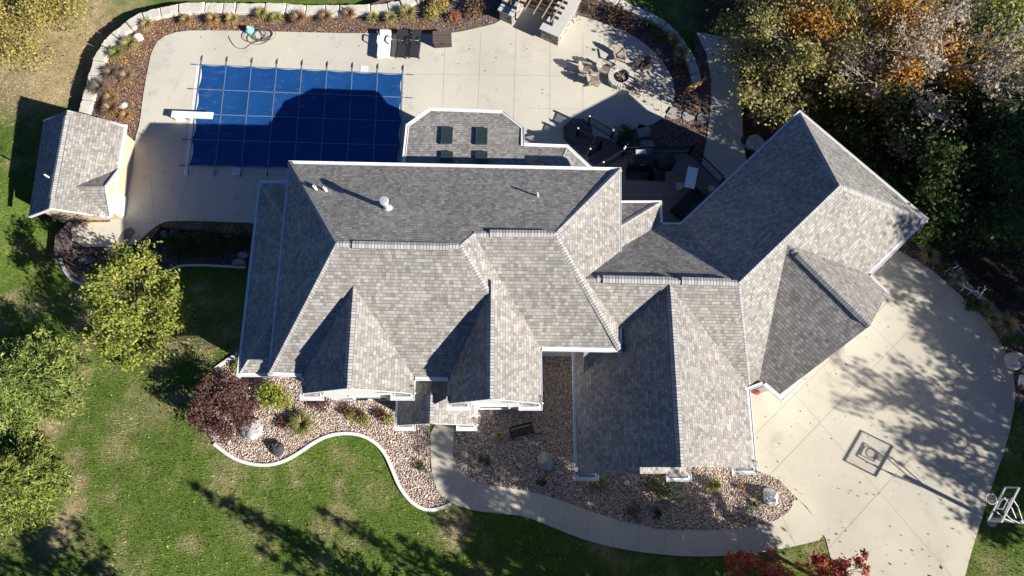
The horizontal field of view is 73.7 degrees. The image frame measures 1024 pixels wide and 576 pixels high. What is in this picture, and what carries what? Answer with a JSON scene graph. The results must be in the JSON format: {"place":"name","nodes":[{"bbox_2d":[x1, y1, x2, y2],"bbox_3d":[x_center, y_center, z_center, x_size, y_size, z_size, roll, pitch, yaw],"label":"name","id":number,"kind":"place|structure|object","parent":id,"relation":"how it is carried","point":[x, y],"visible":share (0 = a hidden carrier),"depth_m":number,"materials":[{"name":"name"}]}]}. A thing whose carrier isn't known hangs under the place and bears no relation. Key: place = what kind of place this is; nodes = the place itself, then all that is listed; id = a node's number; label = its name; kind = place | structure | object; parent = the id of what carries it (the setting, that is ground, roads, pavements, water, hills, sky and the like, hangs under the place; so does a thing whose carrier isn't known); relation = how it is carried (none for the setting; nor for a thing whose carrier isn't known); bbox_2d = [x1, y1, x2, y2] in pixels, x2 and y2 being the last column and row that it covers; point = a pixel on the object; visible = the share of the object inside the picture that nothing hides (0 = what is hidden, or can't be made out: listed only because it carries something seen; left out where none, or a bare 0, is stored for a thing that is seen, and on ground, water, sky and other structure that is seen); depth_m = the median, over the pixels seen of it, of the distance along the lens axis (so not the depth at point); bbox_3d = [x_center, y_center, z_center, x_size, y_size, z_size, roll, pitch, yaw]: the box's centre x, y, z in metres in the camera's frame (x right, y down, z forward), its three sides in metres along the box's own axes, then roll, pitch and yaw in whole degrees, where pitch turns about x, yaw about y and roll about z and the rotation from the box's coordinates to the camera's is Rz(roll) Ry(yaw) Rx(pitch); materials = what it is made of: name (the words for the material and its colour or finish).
{"place":"outdoors","nodes":[
{"label":"outdoors","id":0,"kind":"place"},
{"bbox_2d":[289,8,310,28],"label":"ornamental grass","id":1,"kind":"object","parent":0,"point":[298,17],"depth_m":46.46,"materials":[{"name":"brown plant"}]},
{"bbox_2d":[71,5,674,246],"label":"terrace","id":2,"kind":"structure","parent":0,"point":[515,78],"depth_m":45.57,"materials":[{"name":"concrete"}]},
{"bbox_2d":[118,228,134,242],"bbox_3d":[-24.302,-3.302,43.053,0.801,0.004,1.157,24,77,7],"label":"damp patch","id":3,"kind":"object","parent":2,"relation":"on","point":[128,233],"visible":0.96,"depth_m":43.05,"materials":[{"name":"concrete"}]},
{"bbox_2d":[171,111,212,120],"bbox_3d":[-20.895,-11.268,44.842,2.723,0.550,0.494,3,75,1],"label":"diving board","id":4,"kind":"object","parent":2,"relation":"on","point":[180,115],"visible":1,"depth_m":44.59,"materials":[{"name":"white plastic"}]},
{"bbox_2d":[229,27,275,48],"bbox_3d":[-17.677,-17.090,46.520,3.192,0.221,1.314,-15,76,-4],"label":"garden hose","id":5,"kind":"object","parent":2,"relation":"on","point":[261,40],"visible":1,"depth_m":46.51,"materials":[{"name":"grey rubber"}]},
{"bbox_2d":[183,66,403,175],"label":"swimming pool","id":6,"kind":"structure","parent":2,"relation":"in","point":[195,89],"depth_m":45.00,"materials":[{"name":"concrete"}]},
{"bbox_2d":[178,55,412,176],"bbox_3d":[-14.100,-11.347,45.058,15.215,0.079,9.247,0,75,0],"label":"pool cover","id":7,"kind":"object","parent":6,"relation":"on","point":[319,115],"visible":0.89,"depth_m":45.03,"materials":[{"name":"blue"}]},
{"bbox_2d":[377,30,390,58],"bbox_3d":[-8.606,-16.453,45.951,0.898,0.653,2.090,1,75,1],"label":"sun lounger","id":8,"kind":"object","parent":2,"relation":"on","point":[383,41],"visible":1,"depth_m":45.87,"materials":[{"name":"white plastic"}]},
{"bbox_2d":[395,29,408,58],"bbox_3d":[-7.407,-16.464,46.077,0.802,0.628,2.060,5,75,2],"label":"sun lounger","id":9,"kind":"object","parent":2,"relation":"on","point":[401,47],"visible":0.98,"depth_m":46.00,"materials":[{"name":"black fabric"}]},
{"bbox_2d":[408,29,421,58],"bbox_3d":[-6.506,-16.461,46.070,0.802,0.628,2.060,5,75,2],"label":"sun lounger","id":10,"kind":"object","parent":2,"relation":"on","point":[414,50],"visible":1,"depth_m":45.99,"materials":[{"name":"black fabric"}]},
{"bbox_2d":[433,30,451,47],"bbox_3d":[-4.688,-16.773,46.125,1.258,0.645,0.949,-3,75,0],"label":"deck box","id":11,"kind":"object","parent":2,"relation":"on","point":[442,39],"visible":1,"depth_m":45.84,"materials":[{"name":"brown plastic"}]},
{"bbox_2d":[498,0,580,45],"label":"pergola","id":12,"kind":"object","parent":2,"relation":"on","point":[559,18],"visible":0.99,"depth_m":45.64,"materials":[{"name":"wood"}]},
{"bbox_2d":[593,58,612,76],"bbox_3d":[6.025,-14.690,45.323,1.027,1.005,0.830,32,78,8],"label":"adirondack chair","id":13,"kind":"object","parent":2,"relation":"on","point":[602,68],"visible":0.99,"depth_m":45.35,"materials":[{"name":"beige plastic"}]},
{"bbox_2d":[613,43,626,63],"bbox_3d":[7.165,-15.647,45.567,0.830,1.005,1.027,-8,75,-2],"label":"adirondack chair","id":14,"kind":"object","parent":2,"relation":"on","point":[619,52],"visible":1,"depth_m":45.56,"materials":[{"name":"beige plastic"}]},
{"bbox_2d":[608,64,633,89],"bbox_3d":[7.246,-14.023,45.416,1.719,0.432,1.716,0,75,0],"label":"fire pit","id":15,"kind":"object","parent":2,"relation":"on","point":[619,78],"visible":0.99,"depth_m":45.31,"materials":[{"name":"stone"}]},
{"bbox_2d":[634,55,651,74],"bbox_3d":[8.784,-14.918,45.362,1.027,1.005,0.830,-34,78,-8],"label":"adirondack chair","id":16,"kind":"object","parent":2,"relation":"on","point":[647,61],"visible":1,"depth_m":45.38,"materials":[{"name":"brown plastic"}]},
{"bbox_2d":[563,115,725,221],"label":"wooden deck","id":17,"kind":"structure","parent":2,"relation":"on","point":[580,137],"depth_m":41.24,"materials":[{"name":"brown wood"}]},
{"bbox_2d":[626,168,653,180],"bbox_3d":[7.723,-6.852,41.195,1.700,0.020,0.750,3,75,1],"label":"floor mat","id":18,"kind":"object","parent":17,"relation":"on","point":[631,175],"visible":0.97,"depth_m":41.17,"materials":[{"name":"black fabric"}]},
{"bbox_2d":[627,150,655,171],"bbox_3d":[7.740,-7.602,40.775,1.612,1.180,0.936,0,75,0],"label":"barbecue","id":19,"kind":"object","parent":17,"relation":"on","point":[641,161],"visible":1,"depth_m":40.35,"materials":[{"name":"black metal"}]},
{"bbox_2d":[655,153,675,170],"bbox_3d":[9.171,-7.549,40.750,1.092,1.180,0.780,0,75,0],"label":"barbecue","id":20,"kind":"object","parent":17,"relation":"on","point":[665,161],"visible":0.99,"depth_m":40.34,"materials":[{"name":"black metal"}]},
{"bbox_2d":[670,186,707,219],"bbox_3d":[10.421,-5.005,40.280,2.060,0.790,0.945,-42,79,-10],"label":"patio sofa","id":21,"kind":"object","parent":17,"relation":"on","point":[687,204],"visible":0.9,"depth_m":40.26,"materials":[{"name":"black fabric"}]},
{"bbox_2d":[682,166,698,190],"bbox_3d":[10.587,-6.426,40.682,0.670,0.755,1.400,13,76,4],"label":"patio table","id":22,"kind":"object","parent":17,"relation":"on","point":[690,177],"visible":0.92,"depth_m":40.32,"materials":[{"name":"white plastic"}]},
{"bbox_2d":[396,2,418,23],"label":"ornamental grass","id":23,"kind":"object","parent":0,"point":[408,12],"depth_m":46.35,"materials":[{"name":"yellow plant"}]},
{"bbox_2d":[0,0,1023,575],"bbox_3d":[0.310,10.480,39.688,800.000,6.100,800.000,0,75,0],"label":"lawn","id":24,"kind":"structure","parent":0,"point":[126,10],"depth_m":36.84,"materials":[{"name":"green plant"}]},
{"bbox_2d":[0,425,83,539],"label":"spruce tree","id":25,"kind":"object","parent":24,"relation":"on","point":[24,477],"visible":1,"depth_m":34.83,"materials":[{"name":"green plant"}]},
{"bbox_2d":[0,324,100,448],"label":"spruce tree","id":26,"kind":"object","parent":24,"relation":"on","point":[32,380],"visible":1,"depth_m":36.24,"materials":[{"name":"green plant"}]},
{"bbox_2d":[0,0,101,75],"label":"golden tree","id":27,"kind":"object","parent":24,"relation":"on","point":[28,17],"visible":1,"depth_m":45.08,"materials":[{"name":"yellow plant"}]},
{"bbox_2d":[28,110,134,223],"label":"pool house","id":28,"kind":"structure","parent":24,"relation":"on","point":[83,166],"depth_m":41.47,"materials":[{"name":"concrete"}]},
{"bbox_2d":[114,192,127,216],"bbox_3d":[-24.627,-5.375,42.570,0.125,2.000,1.250,0,75,0],"label":"door","id":29,"kind":"structure","parent":28,"relation":"in","point":[120,205],"depth_m":42.91,"materials":[{"name":"white paint"}]},
{"bbox_2d":[69,235,197,374],"bbox_3d":[-20.787,1.059,37.990,6.142,5.632,7.524,0,75,0],"label":"yellow tree","id":30,"kind":"object","parent":24,"relation":"on","point":[96,289],"visible":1,"depth_m":37.20,"materials":[{"name":"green plant"}]},
{"bbox_2d":[62,230,250,285],"bbox_3d":[-22.674,-2.384,43.318,12.453,0.726,3.946,-9,75,-2],"label":"mulch bed","id":31,"kind":"object","parent":24,"relation":"on","point":[75,268],"visible":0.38,"depth_m":43.51,"materials":[{"name":"brown wood"}]},
{"bbox_2d":[84,253,113,279],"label":"juniper","id":32,"kind":"object","parent":31,"relation":"on","point":[103,264],"visible":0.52,"depth_m":42.88,"materials":[{"name":"green plant"}]},
{"bbox_2d":[160,221,198,260],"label":"juniper","id":33,"kind":"object","parent":31,"relation":"on","point":[183,243],"visible":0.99,"depth_m":43.08,"materials":[{"name":"green plant"}]},
{"bbox_2d":[189,221,228,261],"bbox_3d":[-19.239,-2.944,43.051,2.796,1.580,2.905,0,75,0],"label":"juniper","id":34,"kind":"object","parent":31,"relation":"on","point":[204,242],"visible":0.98,"depth_m":43.04,"materials":[{"name":"green plant"}]},
{"bbox_2d":[225,223,251,253],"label":"juniper","id":35,"kind":"object","parent":31,"relation":"on","point":[244,240],"visible":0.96,"depth_m":42.94,"materials":[{"name":"green plant"}]},
{"bbox_2d":[160,264,245,276],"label":"edging curb","id":36,"kind":"structure","parent":24,"relation":"on","point":[207,265],"depth_m":43.21,"materials":[{"name":"grey concrete"}]},
{"bbox_2d":[78,0,424,115],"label":"retaining wall","id":37,"kind":"structure","parent":24,"relation":"on","point":[100,60],"depth_m":46.93,"materials":[{"name":"stone"}]},
{"bbox_2d":[213,432,451,511],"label":"edging curb","id":38,"kind":"structure","parent":24,"relation":"on","point":[308,446],"depth_m":36.84,"materials":[{"name":"white concrete"}]},
{"bbox_2d":[53,0,710,258],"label":"mulch bed","id":39,"kind":"object","parent":24,"relation":"on","point":[66,246],"visible":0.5,"depth_m":46.14,"materials":[{"name":"brown wood"}]},
{"bbox_2d":[85,77,109,99],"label":"ornamental grass","id":40,"kind":"object","parent":39,"relation":"on","point":[98,86],"depth_m":45.16,"materials":[{"name":"brown plant"}]},
{"bbox_2d":[99,61,122,82],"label":"ornamental grass","id":41,"kind":"object","parent":39,"relation":"on","point":[110,73],"depth_m":45.50,"materials":[{"name":"brown plant"}]},
{"bbox_2d":[99,96,125,118],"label":"ornamental grass","id":42,"kind":"object","parent":39,"relation":"on","point":[110,106],"depth_m":44.75,"materials":[{"name":"brown plant"}]},
{"bbox_2d":[105,44,123,61],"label":"ornamental grass","id":43,"kind":"object","parent":39,"relation":"on","point":[114,52],"depth_m":45.87,"materials":[{"name":"green plant"}]},
{"bbox_2d":[117,67,137,84],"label":"ornamental grass","id":44,"kind":"object","parent":39,"relation":"on","point":[125,75],"depth_m":45.60,"materials":[{"name":"beige plant"}]},
{"bbox_2d":[115,33,142,55],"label":"ornamental grass","id":45,"kind":"object","parent":39,"relation":"on","point":[128,42],"depth_m":45.97,"materials":[{"name":"yellow plant"}]},
{"bbox_2d":[75,17,710,237],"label":"fallen leaves","id":46,"kind":"object","parent":39,"relation":"on","point":[145,49],"visible":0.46,"depth_m":46.30,"materials":[{"name":"brown plant"}]},
{"bbox_2d":[423,4,440,21],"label":"shrub","id":47,"kind":"object","parent":39,"relation":"on","point":[429,10],"visible":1,"depth_m":46.39,"materials":[{"name":"yellow plant"}]},
{"bbox_2d":[427,0,451,11],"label":"shrub","id":48,"kind":"object","parent":39,"relation":"on","point":[440,3],"visible":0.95,"depth_m":46.49,"materials":[{"name":"yellow plant"}]},
{"bbox_2d":[464,0,490,19],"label":"shrub","id":49,"kind":"object","parent":39,"relation":"on","point":[478,10],"visible":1,"depth_m":46.50,"materials":[{"name":"brown plant"}]},
{"bbox_2d":[572,0,600,22],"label":"shrub","id":50,"kind":"object","parent":39,"relation":"on","point":[587,5],"visible":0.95,"depth_m":46.54,"materials":[{"name":"red plant"}]},
{"bbox_2d":[601,2,624,24],"bbox_3d":[6.917,-18.673,46.450,1.582,1.080,1.804,29,77,8],"label":"shrub","id":51,"kind":"object","parent":39,"relation":"on","point":[611,15],"visible":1,"depth_m":46.41,"materials":[{"name":"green plant"}]},
{"bbox_2d":[614,119,637,142],"bbox_3d":[7.369,-10.020,44.102,1.359,1.186,1.456,-22,76,-5],"label":"shrub","id":52,"kind":"object","parent":39,"relation":"on","point":[625,131],"visible":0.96,"depth_m":43.90,"materials":[{"name":"green plant"}]},
{"bbox_2d":[619,12,641,32],"bbox_3d":[8.082,-18.148,46.334,1.691,1.017,1.407,0,75,0],"label":"shrub","id":53,"kind":"object","parent":39,"relation":"on","point":[629,22],"visible":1,"depth_m":46.25,"materials":[{"name":"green plant"}]},
{"bbox_2d":[648,21,672,42],"bbox_3d":[10.030,-17.113,46.111,1.389,0.887,1.390,37,79,9],"label":"shrub","id":54,"kind":"object","parent":39,"relation":"on","point":[660,35],"visible":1,"depth_m":46.02,"materials":[{"name":"green plant"}]},
{"bbox_2d":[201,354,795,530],"bbox_3d":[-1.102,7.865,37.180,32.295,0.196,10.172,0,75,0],"label":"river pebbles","id":55,"kind":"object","parent":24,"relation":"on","point":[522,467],"visible":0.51,"depth_m":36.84,"materials":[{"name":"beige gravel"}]},
{"bbox_2d":[229,356,791,528],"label":"fallen leaves","id":56,"kind":"object","parent":55,"relation":"on","point":[571,467],"visible":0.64,"depth_m":36.53,"materials":[{"name":"brown plant"}]},
{"bbox_2d":[204,355,795,529],"bbox_3d":[-1.080,7.914,37.315,32.283,0.220,10.086,0,75,0],"label":"gravel bed","id":57,"kind":"object","parent":24,"relation":"on","point":[518,454],"visible":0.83,"depth_m":36.87,"materials":[{"name":"beige gravel"}]},
{"bbox_2d":[182,364,267,445],"bbox_3d":[-15.509,6.316,36.447,4.283,3.136,4.155,0,75,0],"label":"purple bush","id":58,"kind":"object","parent":57,"relation":"on","point":[224,400],"visible":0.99,"depth_m":35.86,"materials":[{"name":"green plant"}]},
{"bbox_2d":[240,419,262,439],"bbox_3d":[-14.187,7.729,37.251,1.238,0.902,1.178,-11,75,-2],"label":"boulder","id":59,"kind":"object","parent":57,"relation":"on","point":[252,433],"visible":0.85,"depth_m":36.96,"materials":[{"name":"white stone"}]},
{"bbox_2d":[253,378,296,412],"bbox_3d":[-13.001,6.069,37.112,2.464,1.463,1.819,26,77,7],"label":"shrub","id":60,"kind":"object","parent":57,"relation":"on","point":[275,398],"visible":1,"depth_m":36.98,"materials":[{"name":"green plant"}]},
{"bbox_2d":[265,440,284,456],"bbox_3d":[-12.796,8.606,36.993,1.108,0.639,0.713,39,79,10],"label":"boulder","id":61,"kind":"object","parent":57,"relation":"on","point":[276,448],"visible":1,"depth_m":36.82,"materials":[{"name":"grey stone"}]},
{"bbox_2d":[284,406,317,440],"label":"ornamental grass","id":62,"kind":"object","parent":57,"relation":"on","point":[301,424],"depth_m":36.91,"materials":[{"name":"green plant"}]},
{"bbox_2d":[508,421,533,438],"bbox_3d":[0.510,7.681,36.858,1.300,0.810,0.600,-14,76,-3],"label":"garden bench","id":63,"kind":"object","parent":57,"relation":"on","point":[521,430],"visible":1,"depth_m":36.78,"materials":[{"name":"black metal"}]},
{"bbox_2d":[537,451,552,469],"bbox_3d":[1.767,9.268,36.666,0.815,0.847,1.078,-17,76,-4],"label":"boulder","id":64,"kind":"object","parent":57,"relation":"on","point":[544,460],"visible":1,"depth_m":36.47,"materials":[{"name":"grey stone"}]},
{"bbox_2d":[643,474,674,500],"bbox_3d":[7.736,10.448,36.032,1.751,1.004,1.566,0,75,0],"label":"shrub","id":65,"kind":"object","parent":57,"relation":"on","point":[657,485],"visible":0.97,"depth_m":35.95,"materials":[{"name":"green plant"}]},
{"bbox_2d":[657,482,687,503],"bbox_3d":[8.435,10.570,35.968,1.450,1.050,1.456,-38,78,-9],"label":"shrub","id":66,"kind":"object","parent":57,"relation":"on","point":[673,490],"visible":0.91,"depth_m":35.86,"materials":[{"name":"green plant"}]},
{"bbox_2d":[763,488,777,505],"bbox_3d":[13.639,11.057,36.058,0.863,1.102,0.930,11,76,3],"label":"boulder","id":67,"kind":"object","parent":57,"relation":"on","point":[770,496],"visible":1,"depth_m":35.70,"materials":[{"name":"white stone"}]},
{"bbox_2d":[236,108,928,481],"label":"house","id":68,"kind":"structure","parent":24,"relation":"on","point":[458,268],"depth_m":33.48,"materials":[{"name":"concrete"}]},
{"bbox_2d":[349,395,390,400],"bbox_3d":[-7.425,5.805,36.019,1.900,1.900,0.100,0,75,0],"label":"window","id":69,"kind":"structure","parent":68,"relation":"in","point":[365,397],"depth_m":35.78,"materials":[{"name":"white paint"}]},
{"bbox_2d":[430,424,823,556],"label":"front walk","id":70,"kind":"structure","parent":24,"relation":"on","point":[796,524],"depth_m":35.91,"materials":[{"name":"concrete"}]},
{"bbox_2d":[601,0,701,85],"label":"retaining wall","id":71,"kind":"structure","parent":24,"relation":"on","point":[643,14],"depth_m":46.51,"materials":[{"name":"stone"}]},
{"bbox_2d":[745,134,764,150],"bbox_3d":[15.799,-9.366,44.338,1.188,0.917,1.429,44,80,11],"label":"boulder","id":72,"kind":"object","parent":24,"relation":"on","point":[755,142],"visible":0.85,"depth_m":43.95,"materials":[{"name":"grey stone"}]},
{"bbox_2d":[705,0,811,83],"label":"woodland tree","id":73,"kind":"object","parent":24,"relation":"on","point":[724,25],"visible":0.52,"depth_m":43.81,"materials":[{"name":"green plant"}]},
{"bbox_2d":[724,548,797,575],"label":"red maple","id":74,"kind":"object","parent":24,"relation":"on","point":[744,562],"visible":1,"depth_m":32.39,"materials":[{"name":"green plant"}]},
{"bbox_2d":[711,0,925,128],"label":"oak tree","id":75,"kind":"object","parent":24,"relation":"on","point":[798,60],"visible":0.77,"depth_m":40.98,"materials":[{"name":"green plant"}]},
{"bbox_2d":[794,548,870,575],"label":"red maple","id":76,"kind":"object","parent":24,"relation":"on","point":[842,565],"visible":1,"depth_m":32.33,"materials":[{"name":"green plant"}]},
{"bbox_2d":[798,67,885,155],"bbox_3d":[21.719,-11.187,43.550,5.787,3.997,5.772,-22,76,-5],"label":"woodland tree","id":77,"kind":"object","parent":24,"relation":"on","point":[819,117],"visible":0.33,"depth_m":43.12,"materials":[{"name":"green plant"}]},
{"bbox_2d":[694,0,1023,324],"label":"fallen leaves","id":78,"kind":"object","parent":24,"relation":"on","point":[803,110],"visible":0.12,"depth_m":45.34,"materials":[{"name":"brown plant"}]},
{"bbox_2d":[770,0,1012,128],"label":"maple tree","id":79,"kind":"object","parent":24,"relation":"on","point":[827,31],"visible":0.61,"depth_m":40.46,"materials":[{"name":"orange plant"}]},
{"bbox_2d":[830,73,969,187],"bbox_3d":[23.364,-9.342,41.371,7.816,7.231,7.439,0,75,0],"label":"woodland tree","id":80,"kind":"object","parent":24,"relation":"on","point":[895,105],"visible":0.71,"depth_m":39.87,"materials":[{"name":"green plant"}]},
{"bbox_2d":[840,110,967,200],"bbox_3d":[23.972,-8.286,42.184,8.433,5.116,8.296,0,75,0],"label":"woodland tree","id":81,"kind":"object","parent":24,"relation":"on","point":[880,137],"visible":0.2,"depth_m":41.18,"materials":[{"name":"green plant"}]},
{"bbox_2d":[863,58,966,160],"bbox_3d":[25.563,-10.811,43.076,6.935,5.026,7.603,17,76,5],"label":"woodland tree","id":82,"kind":"object","parent":24,"relation":"on","point":[943,90],"visible":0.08,"depth_m":42.32,"materials":[{"name":"green plant"}]},
{"bbox_2d":[824,0,1023,175],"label":"bare tree","id":83,"kind":"object","parent":24,"relation":"on","point":[939,66],"visible":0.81,"depth_m":38.77,"materials":[{"name":"grey plant"}]},
{"bbox_2d":[868,111,1023,255],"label":"woodland tree","id":84,"kind":"object","parent":24,"relation":"on","point":[994,222],"visible":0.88,"depth_m":37.73,"materials":[{"name":"green plant"}]},
{"bbox_2d":[902,160,1014,255],"bbox_3d":[26.735,-5.035,41.498,7.159,4.738,6.300,0,75,0],"label":"woodland tree","id":85,"kind":"object","parent":24,"relation":"on","point":[970,220],"visible":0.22,"depth_m":40.70,"materials":[{"name":"green plant"}]},
{"bbox_2d":[904,81,1017,206],"bbox_3d":[27.602,-8.573,42.181,7.872,5.476,7.912,0,75,0],"label":"woodland tree","id":86,"kind":"object","parent":24,"relation":"on","point":[963,110],"visible":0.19,"depth_m":41.05,"materials":[{"name":"green plant"}]},
{"bbox_2d":[899,243,1023,410],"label":"planting bed","id":87,"kind":"object","parent":24,"relation":"on","point":[909,250],"visible":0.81,"depth_m":38.91,"materials":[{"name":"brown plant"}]},
{"bbox_2d":[913,243,942,266],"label":"ornamental grass","id":88,"kind":"object","parent":87,"relation":"on","point":[929,255],"depth_m":38.94,"materials":[{"name":"green plant"}]},
{"bbox_2d":[994,330,1023,349],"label":"shrub","id":89,"kind":"object","parent":87,"relation":"on","point":[1016,340],"visible":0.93,"depth_m":37.83,"materials":[{"name":"green plant"}]},
{"bbox_2d":[1003,353,1023,370],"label":"boulder","id":90,"kind":"object","parent":87,"relation":"on","point":[1013,361],"visible":1,"depth_m":37.66,"materials":[{"name":"grey stone"}]},
{"bbox_2d":[902,61,1023,238],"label":"woodland tree","id":91,"kind":"object","parent":24,"relation":"on","point":[1002,115],"visible":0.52,"depth_m":38.43,"materials":[{"name":"green plant"}]},
{"bbox_2d":[913,0,1023,97],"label":"woodland tree","id":92,"kind":"object","parent":24,"relation":"on","point":[1010,7],"visible":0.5,"depth_m":41.44,"materials":[{"name":"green plant"}]},
{"bbox_2d":[914,15,1023,151],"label":"woodland tree","id":93,"kind":"object","parent":24,"relation":"on","point":[976,102],"visible":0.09,"depth_m":42.16,"materials":[{"name":"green plant"}]},
{"bbox_2d":[917,238,1023,336],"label":"metal fence","id":94,"kind":"object","parent":24,"relation":"on","point":[976,294],"visible":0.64,"depth_m":38.55,"materials":[{"name":"black metal"}]},
{"bbox_2d":[919,1,1023,111],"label":"woodland tree","id":95,"kind":"object","parent":24,"relation":"on","point":[986,21],"visible":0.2,"depth_m":42.16,"materials":[{"name":"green plant"}]},
{"bbox_2d":[987,521,997,526],"bbox_3d":[25.218,12.274,35.871,0.540,0.090,0.532,0,75,0],"label":"footing","id":96,"kind":"object","parent":24,"relation":"on","point":[992,524],"visible":0.53,"depth_m":35.81,"materials":[{"name":"concrete"}]},
{"bbox_2d":[983,486,1023,523],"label":"basketball hoop","id":97,"kind":"object","parent":96,"relation":"on","point":[990,518],"visible":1,"depth_m":33.53,"materials":[{"name":"grey metal"}]},
{"bbox_2d":[962,108,1023,251],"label":"woodland tree","id":98,"kind":"object","parent":24,"relation":"on","point":[1018,146],"visible":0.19,"depth_m":40.26,"materials":[{"name":"green plant"}]},
{"bbox_2d":[966,184,1023,275],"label":"woodland tree","id":99,"kind":"object","parent":24,"relation":"on","point":[1016,246],"visible":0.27,"depth_m":40.34,"materials":[{"name":"green plant"}]},
{"bbox_2d":[696,32,745,180],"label":"path","id":100,"kind":"structure","parent":0,"point":[724,153],"depth_m":44.87,"materials":[{"name":"concrete"}]},
{"bbox_2d":[751,250,1014,575],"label":"driveway","id":101,"kind":"structure","parent":0,"point":[816,466],"depth_m":37.05,"materials":[{"name":"concrete"}]},
{"bbox_2d":[946,266,969,289],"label":"ornamental grass","id":102,"kind":"object","parent":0,"point":[957,277],"depth_m":38.70,"materials":[{"name":"green plant"}]},
{"bbox_2d":[992,311,1021,338],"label":"ornamental grass","id":103,"kind":"object","parent":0,"point":[1008,325],"depth_m":37.80,"materials":[{"name":"green plant"}]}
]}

